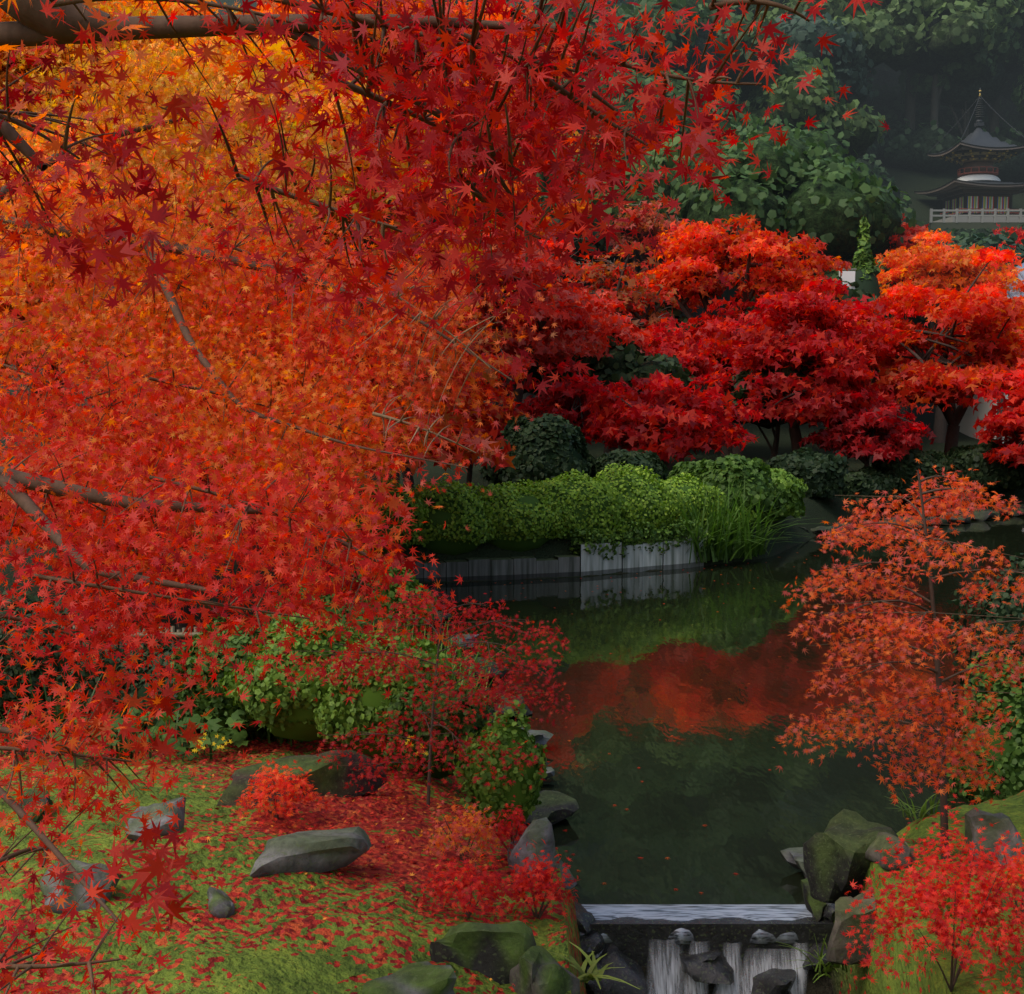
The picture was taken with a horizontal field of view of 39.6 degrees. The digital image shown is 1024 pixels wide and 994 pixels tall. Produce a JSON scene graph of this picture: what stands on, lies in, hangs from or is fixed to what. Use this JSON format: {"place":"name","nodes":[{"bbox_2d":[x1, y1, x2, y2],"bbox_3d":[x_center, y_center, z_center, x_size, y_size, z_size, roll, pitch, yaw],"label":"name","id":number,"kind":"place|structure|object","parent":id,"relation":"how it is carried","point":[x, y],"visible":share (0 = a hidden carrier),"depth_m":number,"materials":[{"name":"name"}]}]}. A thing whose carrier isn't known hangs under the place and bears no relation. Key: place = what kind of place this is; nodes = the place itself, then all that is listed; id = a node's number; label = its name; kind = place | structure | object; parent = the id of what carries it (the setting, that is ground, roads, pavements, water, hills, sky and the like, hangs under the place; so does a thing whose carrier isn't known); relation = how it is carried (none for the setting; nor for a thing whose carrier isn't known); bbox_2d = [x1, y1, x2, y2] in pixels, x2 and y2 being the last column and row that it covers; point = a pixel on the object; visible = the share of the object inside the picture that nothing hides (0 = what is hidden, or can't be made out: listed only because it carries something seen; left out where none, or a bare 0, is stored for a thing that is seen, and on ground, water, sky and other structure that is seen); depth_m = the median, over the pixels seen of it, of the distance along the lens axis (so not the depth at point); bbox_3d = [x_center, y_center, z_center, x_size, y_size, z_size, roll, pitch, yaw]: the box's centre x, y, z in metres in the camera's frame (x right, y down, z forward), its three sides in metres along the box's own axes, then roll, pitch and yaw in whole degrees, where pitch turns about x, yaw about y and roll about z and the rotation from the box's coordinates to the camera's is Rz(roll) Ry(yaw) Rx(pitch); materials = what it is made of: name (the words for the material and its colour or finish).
{"place":"outdoors","nodes":[
{"label":"outdoors","id":0,"kind":"place"},
{"bbox_2d":[0,0,1023,993],"bbox_3d":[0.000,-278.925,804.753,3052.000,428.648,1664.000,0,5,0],"label":"ground","id":1,"kind":"structure","parent":0,"point":[393,939],"depth_m":8.65,"materials":[{"name":"green plant"}]},
{"bbox_2d":[49,707,247,767],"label":"leopard plant leaves","id":2,"kind":"object","parent":1,"relation":"on","point":[236,736],"visible":0.53,"depth_m":12.28,"materials":[{"name":"green plant"}]},
{"bbox_2d":[15,610,302,718],"bbox_3d":[-3.800,1.646,13.614,3.700,1.186,0.183,0,5,0],"label":"bamboo fence","id":3,"kind":"object","parent":1,"relation":"on","point":[178,633],"visible":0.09,"depth_m":13.54,"materials":[{"name":"wood"}]},
{"bbox_2d":[192,733,427,754],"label":"yellow flowers","id":4,"kind":"object","parent":1,"relation":"on","point":[230,741],"visible":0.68,"depth_m":10.41,"materials":[{"name":"yellow plant"}]},
{"bbox_2d":[0,0,889,993],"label":"maple","id":5,"kind":"object","parent":1,"relation":"on","point":[416,206],"depth_m":4.89,"materials":[{"name":"plant"}]},
{"bbox_2d":[0,475,970,988],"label":"grass clumps","id":6,"kind":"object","parent":1,"relation":"on","point":[738,543],"depth_m":15.33,"materials":[{"name":"green plant"}]},
{"bbox_2d":[0,733,1020,993],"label":"fallen leaves","id":7,"kind":"object","parent":1,"relation":"on","point":[260,829],"visible":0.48,"depth_m":9.32,"materials":[{"name":"red plant"}]},
{"bbox_2d":[0,413,1023,829],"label":"bushes","id":8,"kind":"object","parent":1,"relation":"on","point":[784,483],"visible":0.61,"depth_m":16.57,"materials":[{"name":"green plant"}]},
{"bbox_2d":[2,0,1023,631],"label":"tree trunks","id":9,"kind":"object","parent":1,"relation":"on","point":[946,426],"visible":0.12,"depth_m":43.94,"materials":[{"name":"brown plant"}]},
{"bbox_2d":[0,0,1023,559],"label":"red maple trees","id":10,"kind":"object","parent":9,"relation":"attached to","point":[842,398],"visible":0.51,"depth_m":40.86,"materials":[{"name":"red plant"}]},
{"bbox_2d":[18,504,1023,993],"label":"garden rocks","id":11,"kind":"object","parent":1,"relation":"on","point":[836,858],"visible":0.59,"depth_m":9.27,"materials":[{"name":"grey stone"}]},
{"bbox_2d":[403,536,703,581],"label":"garden wall","id":12,"kind":"structure","parent":1,"relation":"on","point":[642,559],"depth_m":27.91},
{"bbox_2d":[294,0,1023,391],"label":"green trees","id":13,"kind":"object","parent":1,"relation":"on","point":[970,78],"visible":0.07,"depth_m":94.44,"materials":[{"name":"green plant"}]},
{"bbox_2d":[299,0,1023,385],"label":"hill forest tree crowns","id":14,"kind":"object","parent":13,"relation":"on","point":[835,168],"visible":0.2,"depth_m":91.30,"materials":[{"name":"green plant"}]},
{"bbox_2d":[580,904,811,944],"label":"weir water","id":15,"kind":"structure","parent":1,"relation":"on","point":[688,912],"depth_m":10.59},
{"bbox_2d":[574,900,834,993],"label":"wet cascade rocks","id":16,"kind":"object","parent":1,"relation":"on","point":[714,950],"visible":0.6,"depth_m":10.44,"materials":[{"name":"grey stone"}]},
{"bbox_2d":[505,267,909,457],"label":"conifer and evergreen tree trunks","id":17,"kind":"object","parent":1,"relation":"on","point":[871,284],"visible":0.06,"depth_m":57.69,"materials":[{"name":"brown wood"}]},
{"bbox_2d":[476,196,947,428],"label":"evergreen tree crowns","id":18,"kind":"object","parent":1,"relation":"on","point":[863,257],"visible":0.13,"depth_m":44.47,"materials":[{"name":"green plant"}]},
{"bbox_2d":[479,200,950,428],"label":"maple tree","id":19,"kind":"object","parent":1,"relation":"on","point":[649,367],"visible":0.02,"depth_m":43.41,"materials":[{"name":"red plant"}]},
{"bbox_2d":[654,958,803,993],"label":"waterfall","id":20,"kind":"structure","parent":1,"relation":"on","point":[669,984],"depth_m":10.32,"materials":[{"name":"white liquid"}]},
{"bbox_2d":[479,68,999,425],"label":"forest tree trunks","id":21,"kind":"object","parent":1,"relation":"on","point":[910,107],"visible":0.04,"depth_m":113.11,"materials":[{"name":"brown plant"}]},
{"bbox_2d":[835,269,856,452],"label":"banner flag post","id":22,"kind":"object","parent":1,"relation":"on","point":[848,276],"visible":0.3,"depth_m":56.86,"materials":[{"name":"white"}]},
{"bbox_2d":[914,88,1023,221],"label":"pagoda","id":23,"kind":"object","parent":1,"relation":"on","point":[977,154],"visible":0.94,"depth_m":101.02,"materials":[{"name":"grey wood"}]},
{"bbox_2d":[926,209,1023,229],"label":"railing","id":24,"kind":"object","parent":23,"relation":"attached to","point":[943,224],"visible":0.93,"depth_m":97.56,"materials":[{"name":"wood"}]},
{"bbox_2d":[955,263,1023,442],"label":"temple hall","id":25,"kind":"structure","parent":1,"relation":"on","point":[967,422],"depth_m":61.49,"materials":[{"name":"grey"}]},
{"bbox_2d":[414,513,1023,903],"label":"pond water","id":26,"kind":"structure","parent":0,"point":[638,697],"depth_m":17.05,"materials":[{"name":"green liquid"}]},
{"bbox_2d":[447,552,908,892],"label":"floating leaves","id":27,"kind":"object","parent":26,"relation":"on","point":[672,735],"visible":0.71,"depth_m":16.25,"materials":[{"name":"red plant"}]}
]}

